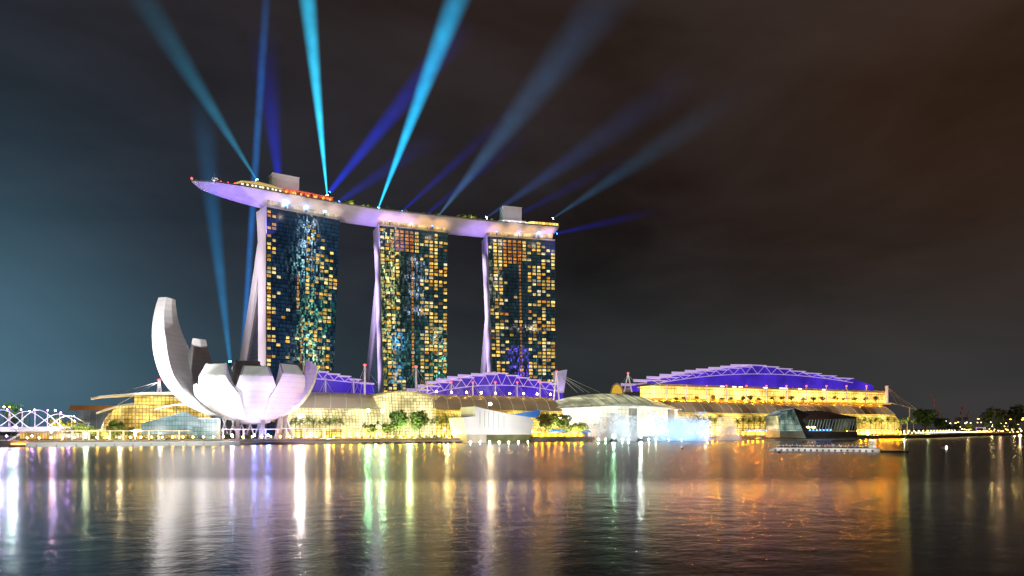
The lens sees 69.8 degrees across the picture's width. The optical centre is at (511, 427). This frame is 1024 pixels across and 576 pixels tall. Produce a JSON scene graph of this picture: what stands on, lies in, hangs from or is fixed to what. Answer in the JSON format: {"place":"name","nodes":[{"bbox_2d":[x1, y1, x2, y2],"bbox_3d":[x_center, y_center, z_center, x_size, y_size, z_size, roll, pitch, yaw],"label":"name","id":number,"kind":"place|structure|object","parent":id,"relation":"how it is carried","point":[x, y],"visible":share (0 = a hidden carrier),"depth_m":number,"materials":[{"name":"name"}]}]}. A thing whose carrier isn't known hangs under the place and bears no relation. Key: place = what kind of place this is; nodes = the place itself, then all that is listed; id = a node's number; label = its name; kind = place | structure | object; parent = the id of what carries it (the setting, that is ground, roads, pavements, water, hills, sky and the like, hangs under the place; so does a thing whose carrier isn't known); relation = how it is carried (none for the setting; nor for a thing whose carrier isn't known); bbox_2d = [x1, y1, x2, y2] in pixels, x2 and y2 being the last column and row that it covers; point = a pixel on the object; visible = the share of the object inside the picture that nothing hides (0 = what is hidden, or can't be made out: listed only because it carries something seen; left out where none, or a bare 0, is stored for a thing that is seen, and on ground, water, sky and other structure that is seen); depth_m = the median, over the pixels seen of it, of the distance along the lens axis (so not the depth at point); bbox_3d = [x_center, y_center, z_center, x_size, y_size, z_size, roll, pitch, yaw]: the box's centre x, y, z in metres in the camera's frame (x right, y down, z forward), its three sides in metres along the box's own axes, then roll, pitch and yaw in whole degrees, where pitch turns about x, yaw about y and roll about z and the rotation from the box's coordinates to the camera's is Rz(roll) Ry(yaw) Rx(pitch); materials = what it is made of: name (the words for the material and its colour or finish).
{"place":"outdoors","nodes":[
{"label":"outdoors","id":0,"kind":"place"},
{"bbox_2d":[366,221,447,392],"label":"hotel tower","id":1,"kind":"structure","parent":0,"point":[408,330],"depth_m":686.60,"materials":[{"name":"black glass"}]},
{"bbox_2d":[380,228,446,391],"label":"window","id":2,"kind":"structure","parent":1,"relation":"in","point":[381,229],"depth_m":686.06,"materials":[{"name":"yellow glass"}]},
{"bbox_2d":[0,435,1023,575],"bbox_3d":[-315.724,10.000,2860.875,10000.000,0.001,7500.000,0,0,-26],"label":"bay water","id":3,"kind":"structure","parent":0,"point":[927,507],"depth_m":90.01,"materials":[{"name":"black liquid"}]},
{"bbox_2d":[9,441,26,446],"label":"moored boat","id":4,"kind":"object","parent":3,"relation":"on","point":[17,445],"visible":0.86,"depth_m":386.56,"materials":[{"name":"brown"}]},
{"bbox_2d":[25,441,239,446],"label":"boardwalk","id":5,"kind":"structure","parent":3,"relation":"in","point":[93,444],"depth_m":403.77,"materials":[{"name":"white paint"}]},
{"bbox_2d":[449,406,532,442],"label":"white block","id":6,"kind":"structure","parent":3,"relation":"on","point":[474,424],"depth_m":493.69,"materials":[{"name":"paint"}]},
{"bbox_2d":[513,410,540,417],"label":"blue roof","id":7,"kind":"structure","parent":6,"relation":"on","point":[533,414],"depth_m":542.99,"materials":[{"name":"blue"}]},
{"bbox_2d":[586,413,640,441],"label":"fountain spray","id":8,"kind":"object","parent":3,"relation":"on","point":[613,421],"visible":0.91,"depth_m":536.12,"materials":[{"name":"white liquid"}]},
{"bbox_2d":[638,411,717,440],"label":"fountain spray","id":9,"kind":"object","parent":3,"relation":"on","point":[702,421],"visible":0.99,"depth_m":562.85,"materials":[{"name":"white liquid"}]},
{"bbox_2d":[713,417,734,440],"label":"fountain spray","id":10,"kind":"object","parent":3,"relation":"on","point":[719,419],"visible":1,"depth_m":586.63,"materials":[{"name":"white"}]},
{"bbox_2d":[753,408,863,440],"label":"glass pavilion","id":11,"kind":"structure","parent":3,"relation":"in","point":[789,424],"depth_m":612.71,"materials":[{"name":"grey"}]},
{"bbox_2d":[769,445,908,452],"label":"floating jetty","id":12,"kind":"object","parent":3,"relation":"on","point":[834,449],"visible":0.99,"depth_m":309.38,"materials":[{"name":"white paint"}]},
{"bbox_2d":[868,440,876,447],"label":"ticket cabin","id":13,"kind":"object","parent":12,"relation":"on","point":[872,443],"visible":0.89,"depth_m":306.09,"materials":[{"name":"grey"}]},
{"bbox_2d":[0,429,1023,446],"bbox_3d":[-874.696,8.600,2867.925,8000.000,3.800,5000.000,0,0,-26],"label":"promenade ground","id":14,"kind":"structure","parent":0,"point":[8,442],"depth_m":535.52,"materials":[{"name":"grey concrete"}]},
{"bbox_2d":[0,401,27,429],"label":"tree","id":15,"kind":"object","parent":14,"relation":"on","point":[14,419],"visible":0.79,"depth_m":618.42,"materials":[{"name":"green plant"}]},
{"bbox_2d":[16,432,67,439],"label":"kiosk","id":16,"kind":"object","parent":14,"relation":"on","point":[42,435],"visible":0.86,"depth_m":399.82,"materials":[{"name":"grey"}]},
{"bbox_2d":[0,409,101,439],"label":"helix footbridge","id":17,"kind":"object","parent":14,"relation":"on","point":[36,429],"visible":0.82,"depth_m":416.21,"materials":[{"name":"silver metal"}]},
{"bbox_2d":[48,418,69,431],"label":"lime tree","id":18,"kind":"object","parent":14,"relation":"on","point":[55,424],"visible":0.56,"depth_m":444.42,"materials":[{"name":"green plant"}]},
{"bbox_2d":[56,419,74,431],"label":"lime tree","id":19,"kind":"object","parent":14,"relation":"on","point":[70,422],"visible":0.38,"depth_m":450.81,"materials":[{"name":"green plant"}]},
{"bbox_2d":[62,427,75,432],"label":"lime tree","id":20,"kind":"object","parent":14,"relation":"on","point":[72,428],"visible":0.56,"depth_m":415.82,"materials":[{"name":"green plant"}]},
{"bbox_2d":[53,433,90,439],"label":"market stall","id":21,"kind":"object","parent":14,"relation":"on","point":[77,436],"visible":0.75,"depth_m":407.25,"materials":[{"name":"grey"}]},
{"bbox_2d":[70,418,94,432],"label":"lime tree","id":22,"kind":"object","parent":14,"relation":"on","point":[82,422],"visible":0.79,"depth_m":421.10,"materials":[{"name":"green plant"}]},
{"bbox_2d":[69,405,116,436],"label":"flat roof hall","id":23,"kind":"structure","parent":14,"relation":"on","point":[90,416],"depth_m":540.00,"materials":[{"name":"grey"}]},
{"bbox_2d":[91,428,101,439],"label":"lime tree","id":24,"kind":"object","parent":14,"relation":"on","point":[92,433],"visible":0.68,"depth_m":420.06,"materials":[{"name":"green plant"}]},
{"bbox_2d":[99,436,121,439],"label":"hedge","id":25,"kind":"object","parent":14,"relation":"on","point":[103,437],"visible":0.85,"depth_m":415.01,"materials":[{"name":"green plant"}]},
{"bbox_2d":[106,420,125,435],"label":"tree","id":26,"kind":"object","parent":14,"relation":"on","point":[113,423],"visible":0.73,"depth_m":429.08,"materials":[{"name":"green plant"}]},
{"bbox_2d":[108,425,124,437],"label":"tree","id":27,"kind":"object","parent":14,"relation":"on","point":[117,428],"visible":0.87,"depth_m":427.23,"materials":[{"name":"green plant"}]},
{"bbox_2d":[57,430,189,439],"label":"promenade shelter","id":28,"kind":"object","parent":14,"relation":"on","point":[72,431],"visible":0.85,"depth_m":413.22,"materials":[{"name":"white paint"}]},
{"bbox_2d":[124,427,137,437],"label":"tree","id":29,"kind":"object","parent":14,"relation":"on","point":[129,433],"visible":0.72,"depth_m":428.82,"materials":[{"name":"green plant"}]},
{"bbox_2d":[91,392,210,438],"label":"mall vault","id":30,"kind":"object","parent":14,"relation":"on","point":[144,407],"visible":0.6,"depth_m":447.71,"materials":[{"name":"yellow glass"}]},
{"bbox_2d":[114,379,161,404],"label":"stay mast","id":31,"kind":"object","parent":30,"relation":"on","point":[159,385],"visible":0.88,"depth_m":459.62,"materials":[{"name":"white metal"}]},
{"bbox_2d":[142,435,169,439],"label":"hedge","id":32,"kind":"object","parent":14,"relation":"on","point":[157,437],"visible":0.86,"depth_m":426.10,"materials":[{"name":"green plant"}]},
{"bbox_2d":[141,412,200,433],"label":"glass wedge","id":33,"kind":"object","parent":14,"relation":"on","point":[183,421],"visible":0.82,"depth_m":434.46,"materials":[{"name":"teal"}]},
{"bbox_2d":[152,297,317,438],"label":"lotus museum","id":34,"kind":"structure","parent":14,"relation":"on","point":[247,393],"depth_m":445.05,"materials":[{"name":"white concrete"}]},
{"bbox_2d":[221,429,279,438],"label":"promenade shelter","id":35,"kind":"object","parent":14,"relation":"on","point":[243,432],"visible":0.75,"depth_m":441.97,"materials":[{"name":"white paint"}]},
{"bbox_2d":[245,435,274,438],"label":"hedge","id":36,"kind":"object","parent":14,"relation":"on","point":[258,436],"visible":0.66,"depth_m":450.09,"materials":[{"name":"green plant"}]},
{"bbox_2d":[226,200,339,435],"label":"hotel tower","id":37,"kind":"structure","parent":14,"relation":"on","point":[291,315],"depth_m":634.91,"materials":[{"name":"black glass"}]},
{"bbox_2d":[267,214,336,421],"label":"window","id":38,"kind":"structure","parent":37,"relation":"in","point":[268,215],"depth_m":634.73,"materials":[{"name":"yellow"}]},
{"bbox_2d":[192,172,558,237],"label":"roof deck","id":39,"kind":"structure","parent":37,"relation":"on","point":[282,188],"depth_m":662.39,"materials":[{"name":"white metal"}]},
{"bbox_2d":[290,417,301,437],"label":"promenade palm","id":40,"kind":"object","parent":14,"relation":"on","point":[295,421],"visible":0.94,"depth_m":474.50,"materials":[{"name":"green plant"}]},
{"bbox_2d":[309,418,317,437],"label":"promenade palm","id":41,"kind":"object","parent":14,"relation":"on","point":[313,420],"visible":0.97,"depth_m":480.58,"materials":[{"name":"green plant"}]},
{"bbox_2d":[281,428,369,438],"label":"promenade shelter","id":42,"kind":"object","parent":14,"relation":"on","point":[323,432],"visible":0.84,"depth_m":467.24,"materials":[{"name":"white paint"}]},
{"bbox_2d":[275,392,381,437],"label":"mall wing","id":43,"kind":"structure","parent":14,"relation":"on","point":[350,409],"depth_m":498.52,"materials":[{"name":"beige glass"}]},
{"bbox_2d":[311,371,373,392],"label":"stepped theatre","id":44,"kind":"structure","parent":43,"relation":"on","point":[338,383],"depth_m":550.37,"materials":[{"name":"purple"}]},
{"bbox_2d":[354,364,383,396],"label":"stay mast","id":45,"kind":"object","parent":43,"relation":"on","point":[364,369],"visible":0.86,"depth_m":524.53,"materials":[{"name":"white metal"}]},
{"bbox_2d":[325,420,333,437],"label":"promenade palm","id":46,"kind":"object","parent":14,"relation":"on","point":[330,421],"visible":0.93,"depth_m":484.05,"materials":[{"name":"green plant"}]},
{"bbox_2d":[329,415,340,437],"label":"promenade palm","id":47,"kind":"object","parent":14,"relation":"on","point":[335,419],"visible":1,"depth_m":482.67,"materials":[{"name":"green plant"}]},
{"bbox_2d":[336,417,344,437],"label":"promenade palm","id":48,"kind":"object","parent":14,"relation":"on","point":[340,420],"visible":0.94,"depth_m":486.34,"materials":[{"name":"green plant"}]},
{"bbox_2d":[241,440,462,444],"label":"quay step","id":49,"kind":"object","parent":14,"relation":"on","point":[354,442],"visible":0.92,"depth_m":459.26,"materials":[{"name":"concrete"}]},
{"bbox_2d":[364,423,376,436],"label":"tree","id":50,"kind":"object","parent":14,"relation":"on","point":[373,428],"visible":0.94,"depth_m":484.31,"materials":[{"name":"green plant"}]},
{"bbox_2d":[375,419,381,437],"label":"promenade palm","id":51,"kind":"object","parent":14,"relation":"on","point":[377,422],"visible":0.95,"depth_m":494.08,"materials":[{"name":"green plant"}]},
{"bbox_2d":[381,423,395,437],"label":"tree","id":52,"kind":"object","parent":14,"relation":"on","point":[385,427],"visible":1,"depth_m":491.77,"materials":[{"name":"green plant"}]},
{"bbox_2d":[388,409,409,437],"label":"round tree","id":53,"kind":"object","parent":14,"relation":"on","point":[399,418],"visible":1,"depth_m":496.23,"materials":[{"name":"green plant"}]},
{"bbox_2d":[367,391,438,437],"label":"mall entrance","id":54,"kind":"object","parent":14,"relation":"on","point":[408,402],"visible":0.76,"depth_m":510.90,"materials":[{"name":"yellow"}]},
{"bbox_2d":[401,366,435,394],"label":"stay mast","id":55,"kind":"object","parent":54,"relation":"on","point":[416,373],"visible":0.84,"depth_m":532.77,"materials":[{"name":"white metal"}]},
{"bbox_2d":[408,410,429,437],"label":"round tree","id":56,"kind":"object","parent":14,"relation":"on","point":[418,418],"visible":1,"depth_m":502.65,"materials":[{"name":"green plant"}]},
{"bbox_2d":[391,435,452,437],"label":"hedge","id":57,"kind":"object","parent":14,"relation":"on","point":[426,436],"visible":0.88,"depth_m":504.84,"materials":[{"name":"green plant"}]},
{"bbox_2d":[440,415,449,437],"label":"promenade palm","id":58,"kind":"object","parent":14,"relation":"on","point":[446,419],"visible":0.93,"depth_m":516.83,"materials":[{"name":"green plant"}]},
{"bbox_2d":[433,395,562,436],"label":"mall wing","id":59,"kind":"structure","parent":14,"relation":"on","point":[450,405],"depth_m":556.64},
{"bbox_2d":[407,372,562,400],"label":"stepped theatre","id":60,"kind":"structure","parent":59,"relation":"on","point":[484,383],"depth_m":606.37,"materials":[{"name":"purple metal"}]},
{"bbox_2d":[553,370,566,392],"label":"end fin","id":61,"kind":"object","parent":60,"relation":"on","point":[561,383],"visible":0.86,"depth_m":630.35,"materials":[{"name":"white metal"}]},
{"bbox_2d":[534,382,549,397],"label":"stay mast","id":62,"kind":"object","parent":59,"relation":"on","point":[539,387],"visible":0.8,"depth_m":613.67,"materials":[{"name":"white metal"}]},
{"bbox_2d":[535,412,556,432],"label":"round tree","id":63,"kind":"object","parent":14,"relation":"on","point":[546,422],"visible":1,"depth_m":538.23,"materials":[{"name":"green plant"}]},
{"bbox_2d":[549,430,565,432],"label":"blue lit tent","id":64,"kind":"object","parent":14,"relation":"on","point":[555,431],"visible":0.36,"depth_m":554.57,"materials":[{"name":"blue fabric"}]},
{"bbox_2d":[531,433,586,436],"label":"quay steps","id":65,"kind":"structure","parent":14,"relation":"on","point":[560,435],"depth_m":534.23,"materials":[{"name":"concrete"}]},
{"bbox_2d":[553,413,571,432],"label":"round tree","id":66,"kind":"object","parent":14,"relation":"on","point":[562,423],"visible":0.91,"depth_m":544.84,"materials":[{"name":"green plant"}]},
{"bbox_2d":[566,424,578,432],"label":"tree","id":67,"kind":"object","parent":14,"relation":"on","point":[573,428],"visible":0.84,"depth_m":548.15,"materials":[{"name":"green plant"}]},
{"bbox_2d":[573,422,588,432],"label":"tree","id":68,"kind":"object","parent":14,"relation":"on","point":[581,426],"visible":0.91,"depth_m":552.82,"materials":[{"name":"green plant"}]},
{"bbox_2d":[555,393,681,436],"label":"mall atrium","id":69,"kind":"object","parent":14,"relation":"on","point":[591,409],"visible":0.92,"depth_m":582.43,"materials":[{"name":"white glass"}]},
{"bbox_2d":[553,370,595,399],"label":"stay mast","id":70,"kind":"object","parent":69,"relation":"on","point":[556,377],"visible":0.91,"depth_m":600.24,"materials":[{"name":"white metal"}]},
{"bbox_2d":[687,417,695,434],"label":"promenade palm","id":71,"kind":"object","parent":14,"relation":"on","point":[691,421],"visible":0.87,"depth_m":613.44,"materials":[{"name":"white plant"}]},
{"bbox_2d":[701,438,752,439],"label":"quay step","id":72,"kind":"object","parent":14,"relation":"on","point":[730,439],"visible":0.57,"depth_m":596.58,"materials":[{"name":"concrete"}]},
{"bbox_2d":[732,418,742,435],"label":"promenade palm","id":73,"kind":"object","parent":14,"relation":"on","point":[737,422],"visible":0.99,"depth_m":634.70,"materials":[{"name":"brown plant"}]},
{"bbox_2d":[742,430,766,435],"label":"lit stall","id":74,"kind":"object","parent":14,"relation":"on","point":[754,432],"visible":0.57,"depth_m":626.53,"materials":[{"name":"yellow"}]},
{"bbox_2d":[659,400,899,435],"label":"mall wing","id":75,"kind":"structure","parent":14,"relation":"on","point":[733,410],"depth_m":662.87,"materials":[{"name":"beige glass"}]},
{"bbox_2d":[636,383,892,404],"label":"terrace storey","id":76,"kind":"object","parent":75,"relation":"on","point":[655,391],"visible":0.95,"depth_m":696.84,"materials":[{"name":"yellow glass"}]},
{"bbox_2d":[619,372,636,391],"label":"stay mast","id":77,"kind":"object","parent":76,"relation":"on","point":[627,377],"visible":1,"depth_m":644.77,"materials":[{"name":"white metal"}]},
{"bbox_2d":[621,364,873,391],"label":"roof","id":78,"kind":"structure","parent":76,"relation":"on","point":[752,375],"depth_m":734.58,"materials":[{"name":"purple"}]},
{"bbox_2d":[885,385,916,409],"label":"stay mast","id":79,"kind":"object","parent":76,"relation":"attached to","point":[886,393],"visible":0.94,"depth_m":764.32,"materials":[{"name":"white metal"}]},
{"bbox_2d":[872,416,879,431],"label":"promenade palm","id":80,"kind":"object","parent":14,"relation":"on","point":[875,420],"visible":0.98,"depth_m":707.01,"materials":[{"name":"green plant"}]},
{"bbox_2d":[878,417,884,434],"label":"promenade palm","id":81,"kind":"object","parent":14,"relation":"on","point":[881,421],"visible":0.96,"depth_m":713.24,"materials":[{"name":"plant"}]},
{"bbox_2d":[883,415,894,434],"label":"promenade palm","id":82,"kind":"object","parent":14,"relation":"on","point":[887,419],"visible":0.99,"depth_m":712.77,"materials":[{"name":"green plant"}]},
{"bbox_2d":[890,417,898,433],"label":"promenade palm","id":83,"kind":"object","parent":14,"relation":"on","point":[895,419],"visible":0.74,"depth_m":719.57,"materials":[{"name":"green plant"}]},
{"bbox_2d":[902,416,910,434],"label":"promenade palm","id":84,"kind":"object","parent":14,"relation":"on","point":[907,419],"visible":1,"depth_m":726.46,"materials":[{"name":"green plant"}]},
{"bbox_2d":[912,409,938,431],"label":"round tree","id":85,"kind":"object","parent":14,"relation":"on","point":[925,417],"visible":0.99,"depth_m":802.00,"materials":[{"name":"green plant"}]},
{"bbox_2d":[930,393,942,431],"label":"tower crane","id":86,"kind":"object","parent":14,"relation":"on","point":[940,415],"visible":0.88,"depth_m":1249.00,"materials":[{"name":"red metal"}]},
{"bbox_2d":[932,417,949,433],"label":"round tree","id":87,"kind":"object","parent":14,"relation":"on","point":[940,423],"visible":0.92,"depth_m":827.50,"materials":[{"name":"green plant"}]},
{"bbox_2d":[945,424,953,431],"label":"tree","id":88,"kind":"object","parent":14,"relation":"on","point":[949,427],"visible":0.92,"depth_m":928.86,"materials":[{"name":"green plant"}]},
{"bbox_2d":[952,424,960,430],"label":"tree","id":89,"kind":"object","parent":14,"relation":"on","point":[956,426],"visible":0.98,"depth_m":998.08,"materials":[{"name":"green plant"}]},
{"bbox_2d":[955,405,963,431],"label":"tower crane","id":90,"kind":"object","parent":14,"relation":"on","point":[958,419],"visible":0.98,"depth_m":1298.96,"materials":[{"name":"red metal"}]},
{"bbox_2d":[965,423,974,432],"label":"tree","id":91,"kind":"object","parent":14,"relation":"on","point":[971,425],"visible":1,"depth_m":1018.38,"materials":[{"name":"green plant"}]},
{"bbox_2d":[979,422,990,430],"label":"tree","id":92,"kind":"object","parent":14,"relation":"on","point":[984,425],"visible":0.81,"depth_m":1028.03,"materials":[{"name":"green plant"}]},
{"bbox_2d":[979,406,1006,431],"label":"tree","id":93,"kind":"object","parent":14,"relation":"on","point":[989,414],"visible":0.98,"depth_m":1149.20,"materials":[{"name":"green plant"}]},
{"bbox_2d":[995,421,1006,430],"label":"tree","id":94,"kind":"object","parent":14,"relation":"on","point":[1002,425],"visible":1,"depth_m":1038.13,"materials":[{"name":"green plant"}]},
{"bbox_2d":[1001,404,1023,431],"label":"tree","id":95,"kind":"object","parent":14,"relation":"on","point":[1018,414],"visible":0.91,"depth_m":1177.25,"materials":[{"name":"green plant"}]},
{"bbox_2d":[1007,422,1017,430],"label":"tree","id":96,"kind":"object","parent":14,"relation":"on","point":[1011,425],"visible":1,"depth_m":1049.09,"materials":[{"name":"green plant"}]},
{"bbox_2d":[0,0,1023,428],"label":"sky","id":97,"kind":"structure","parent":0,"point":[826,187],"materials":[{"name":"black"}]},
{"bbox_2d":[480,232,555,382],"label":"hotel tower","id":98,"kind":"structure","parent":0,"point":[519,300],"depth_m":720.98,"materials":[{"name":"black glass"}]},
{"bbox_2d":[489,239,554,381],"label":"window","id":99,"kind":"structure","parent":98,"relation":"in","point":[494,240],"depth_m":720.21,"materials":[{"name":"yellow glass"}]},
{"bbox_2d":[610,379,660,393],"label":"arched roof house","id":100,"kind":"structure","parent":0,"point":[616,388],"depth_m":636.94,"materials":[{"name":"gold metal"}]},
{"bbox_2d":[612,385,621,393],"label":"window","id":101,"kind":"structure","parent":100,"relation":"in","point":[616,389],"depth_m":635.12,"materials":[{"name":"glass"}]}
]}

